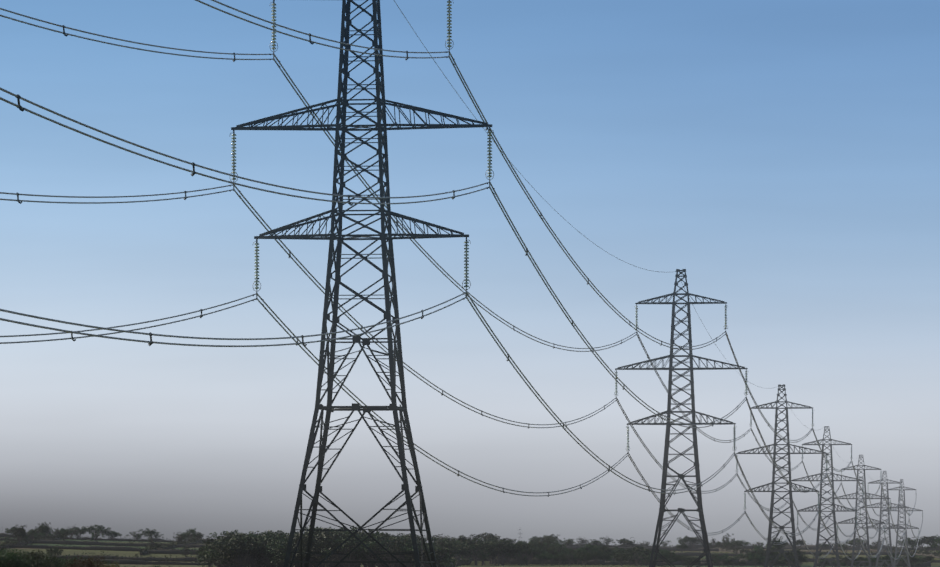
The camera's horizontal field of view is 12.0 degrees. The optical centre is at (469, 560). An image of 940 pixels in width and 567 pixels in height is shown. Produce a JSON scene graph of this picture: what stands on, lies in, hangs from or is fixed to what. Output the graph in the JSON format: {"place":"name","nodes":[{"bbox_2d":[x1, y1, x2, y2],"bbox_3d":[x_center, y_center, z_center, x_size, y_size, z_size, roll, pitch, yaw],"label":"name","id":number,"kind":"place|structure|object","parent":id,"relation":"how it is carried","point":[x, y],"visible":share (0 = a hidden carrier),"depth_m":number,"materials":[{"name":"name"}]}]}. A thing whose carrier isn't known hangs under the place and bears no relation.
{"place":"outdoors","nodes":[
{"label":"outdoors","id":0,"kind":"place"},
{"bbox_2d":[0,537,939,566],"bbox_3d":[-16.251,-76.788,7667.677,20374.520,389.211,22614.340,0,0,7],"label":"ground","id":1,"kind":"structure","parent":0,"point":[133,553],"depth_m":3694.35,"materials":[{"name":"plant"}]},
{"bbox_2d":[0,547,34,566],"bbox_3d":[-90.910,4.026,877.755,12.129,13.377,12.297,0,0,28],"label":"bush","id":2,"kind":"object","parent":1,"relation":"on","point":[10,560],"visible":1,"depth_m":875.81,"materials":[{"name":"green plant"}]},
{"bbox_2d":[10,525,26,544],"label":"tree","id":3,"kind":"object","parent":1,"relation":"on","point":[20,531],"visible":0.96,"depth_m":3870.01,"materials":[{"name":"green plant"}]},
{"bbox_2d":[26,529,37,538],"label":"tree","id":4,"kind":"object","parent":1,"relation":"on","point":[32,533],"visible":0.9,"depth_m":4170.06,"materials":[{"name":"green plant"}]},
{"bbox_2d":[16,549,59,566],"bbox_3d":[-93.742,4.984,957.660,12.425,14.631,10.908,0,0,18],"label":"bush","id":5,"kind":"object","parent":1,"relation":"on","point":[37,563],"visible":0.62,"depth_m":955.57,"materials":[{"name":"green plant"}]},
{"bbox_2d":[37,523,52,534],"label":"tree","id":6,"kind":"object","parent":1,"relation":"on","point":[43,527],"visible":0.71,"depth_m":4382.66,"materials":[{"name":"green plant"}]},
{"bbox_2d":[18,552,75,566],"bbox_3d":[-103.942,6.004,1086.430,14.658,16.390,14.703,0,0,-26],"label":"bush","id":7,"kind":"object","parent":1,"relation":"on","point":[49,555],"visible":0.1,"depth_m":1083.40,"materials":[{"name":"green plant"}]},
{"bbox_2d":[45,546,62,556],"bbox_3d":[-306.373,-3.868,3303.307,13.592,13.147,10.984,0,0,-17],"label":"bush","id":8,"kind":"object","parent":1,"relation":"on","point":[56,550],"visible":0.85,"depth_m":3302.43,"materials":[{"name":"green plant"}]},
{"bbox_2d":[41,554,94,566],"bbox_3d":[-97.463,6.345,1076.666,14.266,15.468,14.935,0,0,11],"label":"bush","id":9,"kind":"object","parent":1,"relation":"on","point":[62,561],"visible":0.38,"depth_m":1075.94,"materials":[{"name":"green plant"}]},
{"bbox_2d":[61,524,79,539],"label":"tree","id":10,"kind":"object","parent":1,"relation":"on","point":[71,530],"visible":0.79,"depth_m":4678.89,"materials":[{"name":"green plant"}]},
{"bbox_2d":[68,528,86,539],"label":"tree","id":11,"kind":"object","parent":1,"relation":"on","point":[80,531],"visible":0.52,"depth_m":4694.04,"materials":[{"name":"green plant"}]},
{"bbox_2d":[62,555,104,566],"bbox_3d":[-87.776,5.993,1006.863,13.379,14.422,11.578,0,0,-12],"label":"bush","id":12,"kind":"object","parent":1,"relation":"on","point":[82,563],"visible":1,"depth_m":1006.15,"materials":[{"name":"green plant"}]},
{"bbox_2d":[81,525,110,539],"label":"tree","id":13,"kind":"object","parent":1,"relation":"on","point":[91,528],"visible":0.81,"depth_m":4701.76,"materials":[{"name":"green plant"}]},
{"bbox_2d":[90,529,103,540],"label":"tree","id":14,"kind":"object","parent":1,"relation":"on","point":[93,534],"visible":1,"depth_m":4177.16,"materials":[{"name":"green plant"}]},
{"bbox_2d":[101,531,121,540],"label":"tree","id":15,"kind":"object","parent":1,"relation":"on","point":[112,534],"visible":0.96,"depth_m":4700.72,"materials":[{"name":"green plant"}]},
{"bbox_2d":[125,530,143,540],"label":"tree","id":16,"kind":"object","parent":1,"relation":"on","point":[137,536],"visible":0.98,"depth_m":4706.24,"materials":[{"name":"green plant"}]},
{"bbox_2d":[139,528,163,537],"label":"tree","id":17,"kind":"object","parent":1,"relation":"on","point":[149,532],"visible":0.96,"depth_m":4709.51,"materials":[{"name":"green plant"}]},
{"bbox_2d":[180,542,192,561],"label":"tree","id":18,"kind":"object","parent":1,"relation":"on","point":[186,550],"visible":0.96,"depth_m":3454.62,"materials":[{"name":"green plant"}]},
{"bbox_2d":[184,528,197,539],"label":"tree","id":19,"kind":"object","parent":1,"relation":"on","point":[192,533],"visible":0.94,"depth_m":4413.50,"materials":[{"name":"green plant"}]},
{"bbox_2d":[198,545,230,566],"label":"tree","id":20,"kind":"object","parent":1,"relation":"on","point":[214,556],"visible":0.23,"depth_m":2790.71,"materials":[{"name":"green plant"}]},
{"bbox_2d":[193,536,238,566],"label":"tree","id":21,"kind":"object","parent":1,"relation":"on","point":[207,547],"visible":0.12,"depth_m":2814.65,"materials":[{"name":"green plant"}]},
{"bbox_2d":[201,532,243,562],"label":"tree","id":22,"kind":"object","parent":1,"relation":"on","point":[227,537],"visible":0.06,"depth_m":2884.59,"materials":[{"name":"green plant"}]},
{"bbox_2d":[211,535,242,566],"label":"tree","id":23,"kind":"object","parent":1,"relation":"on","point":[217,546],"visible":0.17,"depth_m":2787.09,"materials":[{"name":"green plant"}]},
{"bbox_2d":[208,537,250,566],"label":"tree","id":24,"kind":"object","parent":1,"relation":"on","point":[213,547],"visible":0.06,"depth_m":2810.66,"materials":[{"name":"green plant"}]},
{"bbox_2d":[218,538,259,566],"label":"tree","id":25,"kind":"object","parent":1,"relation":"on","point":[231,551],"visible":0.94,"depth_m":2775.78,"materials":[{"name":"green plant"}]},
{"bbox_2d":[217,540,265,566],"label":"tree","id":26,"kind":"object","parent":1,"relation":"on","point":[250,561],"visible":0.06,"depth_m":2801.52,"materials":[{"name":"green plant"}]},
{"bbox_2d":[221,535,266,566],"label":"tree","id":27,"kind":"object","parent":1,"relation":"on","point":[246,539],"visible":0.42,"depth_m":2787.19,"materials":[{"name":"green plant"}]},
{"bbox_2d":[245,533,280,560],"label":"tree","id":28,"kind":"object","parent":1,"relation":"on","point":[250,535],"visible":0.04,"depth_m":2839.59,"materials":[{"name":"green plant"}]},
{"bbox_2d":[251,537,281,566],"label":"tree","id":29,"kind":"object","parent":1,"relation":"on","point":[261,562],"visible":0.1,"depth_m":2805.18,"materials":[{"name":"green plant"}]},
{"bbox_2d":[254,536,280,566],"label":"tree","id":30,"kind":"object","parent":1,"relation":"on","point":[262,556],"visible":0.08,"depth_m":2791.80,"materials":[{"name":"green plant"}]},
{"bbox_2d":[256,534,282,566],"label":"tree","id":31,"kind":"object","parent":1,"relation":"on","point":[273,538],"visible":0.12,"depth_m":2794.32,"materials":[{"name":"green plant"}]},
{"bbox_2d":[257,537,282,566],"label":"tree","id":32,"kind":"object","parent":1,"relation":"on","point":[266,558],"visible":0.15,"depth_m":2790.05,"materials":[{"name":"green plant"}]},
{"bbox_2d":[264,540,295,563],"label":"tree","id":33,"kind":"object","parent":1,"relation":"on","point":[267,552],"visible":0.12,"depth_m":2775.31,"materials":[{"name":"green plant"}]},
{"bbox_2d":[262,530,297,538],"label":"tree","id":34,"kind":"object","parent":1,"relation":"on","point":[281,533],"visible":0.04,"depth_m":2864.26,"materials":[{"name":"green plant"}]},
{"bbox_2d":[268,535,302,566],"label":"tree","id":35,"kind":"object","parent":1,"relation":"on","point":[281,547],"visible":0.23,"depth_m":2764.31,"materials":[{"name":"green plant"}]},
{"bbox_2d":[270,539,304,566],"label":"tree","id":36,"kind":"object","parent":1,"relation":"on","point":[285,547],"visible":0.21,"depth_m":2765.46,"materials":[{"name":"green plant"}]},
{"bbox_2d":[264,542,310,565],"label":"tree","id":37,"kind":"object","parent":1,"relation":"on","point":[278,558],"visible":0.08,"depth_m":2771.83,"materials":[{"name":"green plant"}]},
{"bbox_2d":[292,527,336,559],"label":"tree","id":38,"kind":"object","parent":1,"relation":"on","point":[314,535],"visible":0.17,"depth_m":2762.23,"materials":[{"name":"green plant"}]},
{"bbox_2d":[293,532,348,566],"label":"tree","id":39,"kind":"object","parent":1,"relation":"on","point":[320,540],"visible":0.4,"depth_m":2735.99,"materials":[{"name":"green plant"}]},
{"bbox_2d":[323,532,377,566],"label":"tree","id":40,"kind":"object","parent":1,"relation":"on","point":[344,536],"visible":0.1,"depth_m":2734.73,"materials":[{"name":"green plant"}]},
{"bbox_2d":[231,0,491,566],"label":"pylon","id":41,"kind":"object","parent":1,"relation":"on","point":[383,237],"visible":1,"depth_m":363.37,"materials":[{"name":"metal"}]},
{"bbox_2d":[0,0,489,346],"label":"conductors","id":42,"kind":"object","parent":41,"relation":"attached to","point":[22,109],"visible":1,"depth_m":281.03,"materials":[{"name":"metal"}]},
{"bbox_2d":[230,1,493,299],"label":"insulators","id":43,"kind":"object","parent":41,"relation":"attached to","point":[234,144],"visible":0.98,"depth_m":363.52,"materials":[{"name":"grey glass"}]},
{"bbox_2d":[234,1,745,496],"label":"conductors","id":44,"kind":"object","parent":41,"relation":"hanging from","point":[574,325],"visible":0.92,"depth_m":446.20,"materials":[{"name":"metal"}]},
{"bbox_2d":[353,528,393,566],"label":"tree","id":45,"kind":"object","parent":1,"relation":"on","point":[360,533],"visible":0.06,"depth_m":2772.84,"materials":[{"name":"green plant"}]},
{"bbox_2d":[349,532,409,566],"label":"tree","id":46,"kind":"object","parent":1,"relation":"on","point":[372,542],"visible":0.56,"depth_m":2722.76,"materials":[{"name":"green plant"}]},
{"bbox_2d":[370,533,419,566],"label":"tree","id":47,"kind":"object","parent":1,"relation":"on","point":[386,556],"visible":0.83,"depth_m":2710.07,"materials":[{"name":"green plant"}]},
{"bbox_2d":[404,536,441,558],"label":"tree","id":48,"kind":"object","parent":1,"relation":"on","point":[418,540],"visible":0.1,"depth_m":2763.69,"materials":[{"name":"green plant"}]},
{"bbox_2d":[410,537,449,565],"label":"tree","id":49,"kind":"object","parent":1,"relation":"on","point":[447,549],"visible":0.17,"depth_m":2803.25,"materials":[{"name":"green plant"}]},
{"bbox_2d":[434,536,463,556],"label":"tree","id":50,"kind":"object","parent":1,"relation":"on","point":[446,544],"visible":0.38,"depth_m":3114.30,"materials":[{"name":"green plant"}]},
{"bbox_2d":[439,540,467,554],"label":"tree","id":51,"kind":"object","parent":1,"relation":"on","point":[457,551],"visible":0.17,"depth_m":3185.88,"materials":[{"name":"green plant"}]},
{"bbox_2d":[454,544,469,565],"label":"tree","id":52,"kind":"object","parent":1,"relation":"on","point":[463,552],"visible":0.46,"depth_m":3307.83,"materials":[{"name":"green plant"}]},
{"bbox_2d":[454,540,474,565],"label":"tree","id":53,"kind":"object","parent":1,"relation":"on","point":[459,541],"visible":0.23,"depth_m":3328.08,"materials":[{"name":"green plant"}]},
{"bbox_2d":[447,536,484,558],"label":"tree","id":54,"kind":"object","parent":1,"relation":"on","point":[463,539],"visible":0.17,"depth_m":3422.71,"materials":[{"name":"green plant"}]},
{"bbox_2d":[0,533,939,565],"bbox_3d":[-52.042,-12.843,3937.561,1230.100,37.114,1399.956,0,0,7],"label":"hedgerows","id":55,"kind":"object","parent":1,"relation":"on","point":[163,548],"visible":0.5,"depth_m":3942.94,"materials":[{"name":"green plant"}]},
{"bbox_2d":[0,531,939,550],"bbox_3d":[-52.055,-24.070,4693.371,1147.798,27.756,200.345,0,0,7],"label":"skyline hedge","id":56,"kind":"object","parent":1,"relation":"on","point":[803,547],"visible":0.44,"depth_m":4700.42,"materials":[{"name":"green plant"}]},
{"bbox_2d":[458,538,497,564],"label":"tree","id":57,"kind":"object","parent":1,"relation":"on","point":[478,544],"visible":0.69,"depth_m":3346.13,"materials":[{"name":"green plant"}]},
{"bbox_2d":[471,532,500,540],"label":"tree","id":58,"kind":"object","parent":1,"relation":"on","point":[482,535],"visible":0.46,"depth_m":4687.15,"materials":[{"name":"green plant"}]},
{"bbox_2d":[482,545,509,564],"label":"tree","id":59,"kind":"object","parent":1,"relation":"on","point":[487,551],"visible":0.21,"depth_m":3358.05,"materials":[{"name":"green plant"}]},
{"bbox_2d":[484,542,510,564],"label":"tree","id":60,"kind":"object","parent":1,"relation":"on","point":[498,553],"visible":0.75,"depth_m":3351.55,"materials":[{"name":"green plant"}]},
{"bbox_2d":[481,539,519,557],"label":"tree","id":61,"kind":"object","parent":1,"relation":"on","point":[506,547],"visible":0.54,"depth_m":3357.59,"materials":[{"name":"green plant"}]},
{"bbox_2d":[490,539,515,564],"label":"tree","id":62,"kind":"object","parent":1,"relation":"on","point":[502,552],"visible":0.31,"depth_m":3358.53,"materials":[{"name":"green plant"}]},
{"bbox_2d":[512,541,542,564],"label":"tree","id":63,"kind":"object","parent":1,"relation":"on","point":[531,551],"visible":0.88,"depth_m":3359.68,"materials":[{"name":"green plant"}]},
{"bbox_2d":[524,541,547,563],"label":"tree","id":64,"kind":"object","parent":1,"relation":"on","point":[536,545],"visible":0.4,"depth_m":3413.20,"materials":[{"name":"green plant"}]},
{"bbox_2d":[543,535,559,545],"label":"tree","id":65,"kind":"object","parent":1,"relation":"on","point":[547,541],"visible":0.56,"depth_m":3702.34,"materials":[{"name":"green plant"}]},
{"bbox_2d":[549,539,566,551],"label":"tree","id":66,"kind":"object","parent":1,"relation":"on","point":[556,543],"visible":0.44,"depth_m":3469.23,"materials":[{"name":"green plant"}]},
{"bbox_2d":[202,548,931,566],"bbox_3d":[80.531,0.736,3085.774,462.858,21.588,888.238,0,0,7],"label":"wood undergrowth","id":67,"kind":"object","parent":1,"relation":"on","point":[453,563],"visible":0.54,"depth_m":3432.37,"materials":[{"name":"green plant"}]},
{"bbox_2d":[565,551,577,565],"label":"tree","id":68,"kind":"object","parent":1,"relation":"on","point":[571,557],"visible":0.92,"depth_m":3354.40,"materials":[{"name":"green plant"}]},
{"bbox_2d":[571,544,594,564],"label":"tree","id":69,"kind":"object","parent":1,"relation":"on","point":[588,547],"visible":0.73,"depth_m":3402.06,"materials":[{"name":"green plant"}]},
{"bbox_2d":[595,550,610,564],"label":"tree","id":70,"kind":"object","parent":1,"relation":"on","point":[606,555],"visible":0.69,"depth_m":3401.82,"materials":[{"name":"green plant"}]},
{"bbox_2d":[597,546,613,555],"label":"tree","id":71,"kind":"object","parent":1,"relation":"on","point":[605,548],"visible":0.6,"depth_m":3495.18,"materials":[{"name":"green plant"}]},
{"bbox_2d":[599,537,615,545],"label":"tree","id":72,"kind":"object","parent":1,"relation":"on","point":[609,540],"visible":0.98,"depth_m":4650.22,"materials":[{"name":"green plant"}]},
{"bbox_2d":[622,546,650,556],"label":"tree","id":73,"kind":"object","parent":1,"relation":"on","point":[640,549],"visible":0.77,"depth_m":3389.63,"materials":[{"name":"green plant"}]},
{"bbox_2d":[629,550,646,565],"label":"tree","id":74,"kind":"object","parent":1,"relation":"on","point":[635,557],"visible":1,"depth_m":3345.64,"materials":[{"name":"green plant"}]},
{"bbox_2d":[648,549,669,564],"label":"tree","id":75,"kind":"object","parent":1,"relation":"on","point":[662,553],"visible":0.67,"depth_m":3367.76,"materials":[{"name":"green plant"}]},
{"bbox_2d":[615,269,747,566],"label":"pylon","id":76,"kind":"object","parent":1,"relation":"on","point":[663,500],"visible":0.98,"depth_m":722.55,"materials":[{"name":"metal"}]},
{"bbox_2d":[614,305,747,453],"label":"insulators","id":77,"kind":"object","parent":76,"relation":"attached to","point":[746,381],"visible":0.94,"depth_m":723.00,"materials":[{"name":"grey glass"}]},
{"bbox_2d":[617,277,826,536],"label":"conductors","id":78,"kind":"object","parent":76,"relation":"attached to","point":[655,495],"visible":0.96,"depth_m":806.78,"materials":[{"name":"metal"}]},
{"bbox_2d":[676,542,688,551],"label":"tree","id":79,"kind":"object","parent":1,"relation":"on","point":[682,546],"visible":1,"depth_m":3970.87,"materials":[{"name":"green plant"}]},
{"bbox_2d":[678,554,688,565],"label":"tree","id":80,"kind":"object","parent":1,"relation":"on","point":[682,558],"visible":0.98,"depth_m":3377.20,"materials":[{"name":"green plant"}]},
{"bbox_2d":[677,535,696,548],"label":"tree","id":81,"kind":"object","parent":1,"relation":"on","point":[687,540],"visible":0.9,"depth_m":4696.14,"materials":[{"name":"green plant"}]},
{"bbox_2d":[689,536,702,547],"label":"tree","id":82,"kind":"object","parent":1,"relation":"on","point":[695,542],"visible":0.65,"depth_m":4703.23,"materials":[{"name":"green plant"}]},
{"bbox_2d":[718,534,734,546],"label":"tree","id":83,"kind":"object","parent":1,"relation":"on","point":[726,540],"visible":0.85,"depth_m":4321.98,"materials":[{"name":"green plant"}]},
{"bbox_2d":[746,552,762,566],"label":"tree","id":84,"kind":"object","parent":1,"relation":"on","point":[752,556],"visible":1,"depth_m":3350.51,"materials":[{"name":"green plant"}]},
{"bbox_2d":[752,545,763,552],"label":"tree","id":85,"kind":"object","parent":1,"relation":"on","point":[759,548],"visible":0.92,"depth_m":3850.35,"materials":[{"name":"green plant"}]},
{"bbox_2d":[764,536,786,549],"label":"tree","id":86,"kind":"object","parent":1,"relation":"on","point":[776,547],"visible":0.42,"depth_m":3640.70,"materials":[{"name":"green plant"}]},
{"bbox_2d":[736,384,827,566],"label":"pylon","id":87,"kind":"object","parent":1,"relation":"on","point":[771,517],"visible":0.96,"depth_m":1048.05,"materials":[{"name":"metal"}]},
{"bbox_2d":[735,409,827,510],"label":"insulators","id":88,"kind":"object","parent":87,"relation":"attached to","point":[818,509],"visible":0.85,"depth_m":1048.52,"materials":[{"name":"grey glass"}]},
{"bbox_2d":[792,555,806,564],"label":"tree","id":89,"kind":"object","parent":1,"relation":"on","point":[800,559],"visible":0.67,"depth_m":3346.01,"materials":[{"name":"green plant"}]},
{"bbox_2d":[796,539,805,548],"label":"tree","id":90,"kind":"object","parent":1,"relation":"on","point":[800,542],"visible":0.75,"depth_m":4693.64,"materials":[{"name":"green plant"}]},
{"bbox_2d":[791,426,863,566],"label":"pylon","id":91,"kind":"object","parent":1,"relation":"on","point":[817,552],"visible":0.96,"depth_m":1313.99,"materials":[{"name":"metal"}]},
{"bbox_2d":[737,394,862,544],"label":"conductors","id":92,"kind":"object","parent":91,"relation":"attached to","point":[823,523],"visible":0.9,"depth_m":1127.02,"materials":[{"name":"metal"}]},
{"bbox_2d":[796,446,863,527],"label":"insulators","id":93,"kind":"object","parent":91,"relation":"attached to","point":[862,488],"visible":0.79,"depth_m":1314.64,"materials":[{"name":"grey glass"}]},
{"bbox_2d":[793,432,889,557],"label":"conductors","id":94,"kind":"object","parent":91,"relation":"attached to","point":[831,512],"visible":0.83,"depth_m":1409.85,"materials":[{"name":"metal"}]},
{"bbox_2d":[840,553,856,566],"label":"tree","id":95,"kind":"object","parent":1,"relation":"on","point":[845,561],"visible":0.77,"depth_m":3364.65,"materials":[{"name":"green plant"}]},
{"bbox_2d":[847,538,864,545],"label":"tree","id":96,"kind":"object","parent":1,"relation":"on","point":[856,541],"visible":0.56,"depth_m":4682.63,"materials":[{"name":"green plant"}]},
{"bbox_2d":[832,455,890,566],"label":"pylon","id":97,"kind":"object","parent":1,"relation":"on","point":[866,523],"visible":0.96,"depth_m":1625.71,"materials":[{"name":"metal"}]},
{"bbox_2d":[862,471,908,566],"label":"pylon","id":98,"kind":"object","parent":1,"relation":"on","point":[881,507],"visible":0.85,"depth_m":1943.41,"materials":[{"name":"metal"}]},
{"bbox_2d":[832,464,908,559],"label":"conductors","id":99,"kind":"object","parent":98,"relation":"attached to","point":[885,537],"visible":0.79,"depth_m":1730.56,"materials":[{"name":"metal"}]},
{"bbox_2d":[881,479,922,566],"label":"pylon","id":100,"kind":"object","parent":1,"relation":"on","point":[900,531],"visible":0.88,"depth_m":2263.95,"materials":[{"name":"metal"}]},
{"bbox_2d":[861,494,922,557],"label":"conductors","id":101,"kind":"object","parent":100,"relation":"attached to","point":[910,526],"visible":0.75,"depth_m":2061.63,"materials":[{"name":"metal"}]},
{"bbox_2d":[898,537,917,546],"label":"tree","id":102,"kind":"object","parent":1,"relation":"on","point":[908,538],"visible":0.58,"depth_m":4678.20,"materials":[{"name":"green plant"}]},
{"bbox_2d":[913,536,932,550],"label":"tree","id":103,"kind":"object","parent":1,"relation":"on","point":[924,539],"visible":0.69,"depth_m":4686.68,"materials":[{"name":"green plant"}]},
{"bbox_2d":[922,555,934,561],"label":"tree","id":104,"kind":"object","parent":1,"relation":"on","point":[927,558],"visible":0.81,"depth_m":3456.25,"materials":[{"name":"green plant"}]},
{"bbox_2d":[920,536,937,550],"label":"tree","id":105,"kind":"object","parent":1,"relation":"on","point":[930,538],"visible":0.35,"depth_m":4695.04,"materials":[{"name":"green plant"}]},
{"bbox_2d":[928,534,939,558],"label":"tree","id":106,"kind":"object","parent":1,"relation":"on","point":[937,540],"visible":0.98,"depth_m":3950.14,"materials":[{"name":"green plant"}]},
{"bbox_2d":[0,0,939,547],"label":"sky","id":107,"kind":"structure","parent":0,"point":[782,155],"materials":[{"name":"blue"}]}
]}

